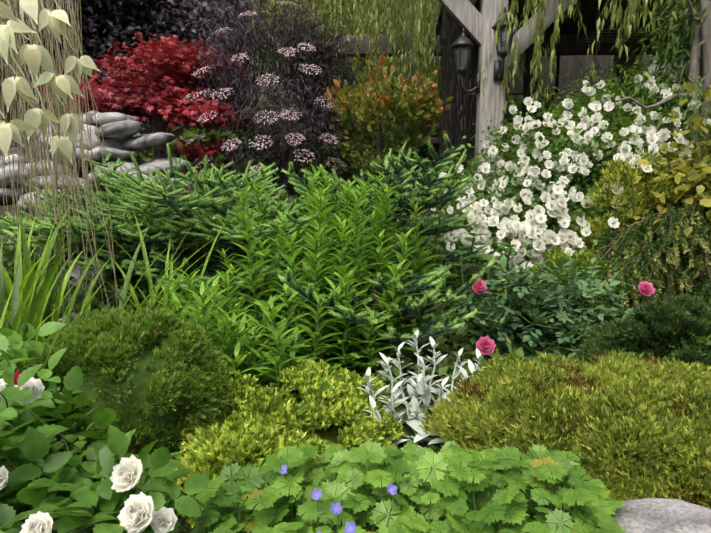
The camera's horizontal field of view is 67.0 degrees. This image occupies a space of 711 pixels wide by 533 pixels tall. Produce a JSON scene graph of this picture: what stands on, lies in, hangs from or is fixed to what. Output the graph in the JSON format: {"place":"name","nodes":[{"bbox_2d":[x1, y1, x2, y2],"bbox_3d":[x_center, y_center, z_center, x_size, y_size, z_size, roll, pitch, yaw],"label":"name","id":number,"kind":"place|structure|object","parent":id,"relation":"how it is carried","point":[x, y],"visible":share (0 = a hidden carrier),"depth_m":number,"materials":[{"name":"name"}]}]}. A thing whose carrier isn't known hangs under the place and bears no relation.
{"place":"outdoors","nodes":[
{"label":"outdoors","id":0,"kind":"place"},
{"bbox_2d":[0,171,709,532],"bbox_3d":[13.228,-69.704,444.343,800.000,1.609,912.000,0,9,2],"label":"ground","id":1,"kind":"structure","parent":0,"point":[10,209],"depth_m":2.65,"materials":[{"name":"soil"}]},
{"bbox_2d":[0,0,119,331],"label":"dry hanging twigs","id":2,"kind":"object","parent":1,"relation":"on","point":[73,108],"visible":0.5,"depth_m":2.41,"materials":[{"name":"beige plant"}]},
{"bbox_2d":[0,0,98,164],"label":"hanging leaves","id":3,"kind":"object","parent":2,"relation":"attached to","point":[33,57],"visible":1,"depth_m":1.72,"materials":[{"name":"beige plant"}]},
{"bbox_2d":[0,392,125,532],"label":"rose stems","id":4,"kind":"object","parent":1,"relation":"on","point":[66,445],"visible":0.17,"depth_m":0.93,"materials":[{"name":"green plant"}]},
{"bbox_2d":[0,110,192,329],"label":"rockery stones","id":5,"kind":"object","parent":1,"relation":"on","point":[120,130],"visible":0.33,"depth_m":4.16,"materials":[{"name":"grey stone"}]},
{"bbox_2d":[0,321,208,532],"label":"rose","id":6,"kind":"object","parent":1,"relation":"on","point":[28,439],"depth_m":0.85,"materials":[{"name":"green plant"}]},
{"bbox_2d":[0,201,224,387],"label":"grass blades","id":7,"kind":"object","parent":1,"relation":"on","point":[22,301],"visible":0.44,"depth_m":2.09,"materials":[{"name":"green plant"}]},
{"bbox_2d":[21,304,235,491],"bbox_3d":[-0.616,0.370,1.490,0.588,0.530,0.563,0,9,2],"label":"shrub","id":8,"kind":"object","parent":1,"relation":"on","point":[145,378],"visible":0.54,"depth_m":1.35,"materials":[{"name":"green plant"}]},
{"bbox_2d":[31,31,269,178],"bbox_3d":[-2.051,-1.515,5.287,2.465,1.615,1.937,0,9,2],"label":"red maple","id":9,"kind":"object","parent":1,"relation":"on","point":[127,97],"depth_m":4.91,"materials":[{"name":"red plant"}]},
{"bbox_2d":[0,0,302,156],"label":"copper beech","id":10,"kind":"object","parent":1,"relation":"on","point":[173,17],"depth_m":7.94,"materials":[{"name":"plant"}]},
{"bbox_2d":[142,0,394,198],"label":"black elder shrub","id":11,"kind":"object","parent":1,"relation":"on","point":[318,81],"depth_m":4.85,"materials":[{"name":"plant"}]},
{"bbox_2d":[0,0,551,193],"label":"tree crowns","id":12,"kind":"object","parent":1,"relation":"on","point":[186,135],"visible":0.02,"depth_m":7.78,"materials":[{"name":"green plant"}]},
{"bbox_2d":[0,133,551,353],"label":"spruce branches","id":13,"kind":"object","parent":1,"relation":"on","point":[304,290],"depth_m":2.54,"materials":[{"name":"green plant"}]},
{"bbox_2d":[162,355,404,528],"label":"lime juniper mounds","id":14,"kind":"object","parent":1,"relation":"on","point":[260,424],"visible":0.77,"depth_m":1.37,"materials":[{"name":"green plant"}]},
{"bbox_2d":[151,163,446,393],"bbox_3d":[-0.216,0.028,2.094,1.280,0.887,1.503,0,9,2],"label":"lily","id":15,"kind":"object","parent":1,"relation":"on","point":[242,327],"depth_m":1.93,"materials":[{"name":"green plant"}]},
{"bbox_2d":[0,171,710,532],"bbox_3d":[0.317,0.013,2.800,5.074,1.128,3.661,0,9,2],"label":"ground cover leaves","id":16,"kind":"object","parent":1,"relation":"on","point":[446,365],"visible":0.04,"depth_m":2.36,"materials":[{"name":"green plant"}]},
{"bbox_2d":[317,330,484,454],"bbox_3d":[0.276,0.408,1.469,0.944,0.385,0.723,4,10,26],"label":"lambs ear","id":17,"kind":"object","parent":16,"relation":"on","point":[411,421],"depth_m":1.55},
{"bbox_2d":[597,498,710,532],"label":"granite boulder","id":18,"kind":"object","parent":16,"relation":"on","point":[653,515],"visible":0.69,"depth_m":0.89,"materials":[{"name":"grey stone"}]},
{"bbox_2d":[325,52,452,231],"bbox_3d":[0.271,-1.006,4.449,1.018,1.476,0.994,0,9,2],"label":"photinia","id":19,"kind":"object","parent":1,"relation":"on","point":[415,106],"depth_m":4.30,"materials":[{"name":"green plant"}]},
{"bbox_2d":[205,453,584,532],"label":"plant stems","id":20,"kind":"object","parent":1,"relation":"on","point":[294,509],"visible":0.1,"depth_m":0.93,"materials":[{"name":"green plant"}]},
{"bbox_2d":[190,440,625,532],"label":"cranesbill","id":21,"kind":"object","parent":1,"relation":"on","point":[514,504],"depth_m":0.92,"materials":[{"name":"green plant"}]},
{"bbox_2d":[250,0,685,131],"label":"willow strand twigs","id":22,"kind":"object","parent":1,"relation":"on","point":[427,29],"visible":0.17,"depth_m":5.41,"materials":[{"name":"green plant"}]},
{"bbox_2d":[243,0,699,210],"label":"wooden pergola","id":23,"kind":"object","parent":1,"relation":"on","point":[426,23],"depth_m":5.56,"materials":[{"name":"brown wood"}]},
{"bbox_2d":[438,0,574,230],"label":"pergola frame","id":24,"kind":"object","parent":1,"relation":"on","point":[473,21],"visible":0.4,"depth_m":4.24,"materials":[{"name":"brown wood"}]},
{"bbox_2d":[451,26,480,94],"bbox_3d":[0.880,-1.645,4.303,0.236,0.529,0.166,0,9,2],"label":"wall lantern","id":25,"kind":"object","parent":24,"relation":"attached to","point":[462,45],"visible":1,"depth_m":4.27,"materials":[{"name":"black metal"}]},
{"bbox_2d":[492,6,513,81],"bbox_3d":[1.133,-1.693,4.091,0.177,0.528,0.239,4,10,24],"label":"lantern","id":26,"kind":"object","parent":24,"relation":"attached to","point":[501,50],"visible":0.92,"depth_m":4.04,"materials":[{"name":"black metal"}]},
{"bbox_2d":[331,0,708,196],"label":"building","id":27,"kind":"structure","parent":1,"relation":"on","point":[571,54],"depth_m":6.18,"materials":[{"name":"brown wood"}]},
{"bbox_2d":[575,9,615,92],"bbox_3d":[2.447,-2.180,5.451,0.400,0.810,0.407,0,9,2],"label":"chandelier","id":28,"kind":"object","parent":27,"relation":"hanging from","point":[596,67],"visible":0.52,"depth_m":5.46,"materials":[{"name":"black metal"}]},
{"bbox_2d":[577,0,669,41],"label":"hanging wire rack","id":29,"kind":"object","parent":27,"relation":"attached to","point":[616,34],"visible":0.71,"depth_m":4.91,"materials":[{"name":"grey metal"}]},
{"bbox_2d":[611,55,640,93],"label":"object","id":30,"kind":"structure","parent":27,"relation":"attached to","point":[622,60],"depth_m":6.84,"materials":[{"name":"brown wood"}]},
{"bbox_2d":[463,272,628,372],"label":"rose stems","id":31,"kind":"object","parent":1,"relation":"on","point":[567,347],"visible":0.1,"depth_m":2.08,"materials":[{"name":"green plant"}]},
{"bbox_2d":[450,255,654,366],"bbox_3d":[0.833,0.291,2.205,0.942,0.709,0.614,0,9,2],"label":"pink rose","id":32,"kind":"object","parent":1,"relation":"on","point":[574,321],"depth_m":2.08,"materials":[{"name":"plant"}]},
{"bbox_2d":[409,33,710,296],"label":"white rose shrub","id":33,"kind":"object","parent":1,"relation":"on","point":[536,219],"depth_m":3.23,"materials":[{"name":"white plant"}]},
{"bbox_2d":[418,348,710,515],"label":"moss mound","id":34,"kind":"object","parent":1,"relation":"on","point":[624,429],"visible":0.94,"depth_m":1.25,"materials":[{"name":"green plant"}]},
{"bbox_2d":[481,96,656,238],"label":"rose stems","id":35,"kind":"object","parent":1,"relation":"on","point":[574,185],"visible":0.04,"depth_m":3.55,"materials":[{"name":"green plant"}]},
{"bbox_2d":[510,246,655,314],"bbox_3d":[1.186,0.096,2.836,0.708,0.364,0.642,0,9,2],"label":"green shrub","id":36,"kind":"object","parent":1,"relation":"on","point":[576,256],"visible":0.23,"depth_m":2.68,"materials":[{"name":"green plant"}]},
{"bbox_2d":[569,148,710,331],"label":"golden conifer sprays","id":37,"kind":"object","parent":1,"relation":"on","point":[621,171],"visible":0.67,"depth_m":2.75,"materials":[{"name":"green plant"}]},
{"bbox_2d":[571,292,710,371],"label":"juniper shrub","id":38,"kind":"object","parent":1,"relation":"on","point":[645,321],"visible":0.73,"depth_m":1.82,"materials":[{"name":"green plant"}]},
{"bbox_2d":[579,201,710,303],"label":"shrub branches","id":39,"kind":"object","parent":1,"relation":"on","point":[650,252],"visible":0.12,"depth_m":2.67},
{"bbox_2d":[596,0,710,277],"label":"tree","id":40,"kind":"object","parent":1,"relation":"on","point":[692,187],"depth_m":3.06,"materials":[{"name":"green plant"}]},
{"bbox_2d":[278,0,439,83],"label":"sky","id":41,"kind":"structure","parent":0,"point":[385,0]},
{"bbox_2d":[429,232,515,307],"bbox_3d":[0.500,0.054,2.519,0.251,0.405,0.906,7,12,38],"label":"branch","id":42,"kind":"object","parent":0,"point":[485,257],"depth_m":2.59,"materials":[{"name":"green plant"}]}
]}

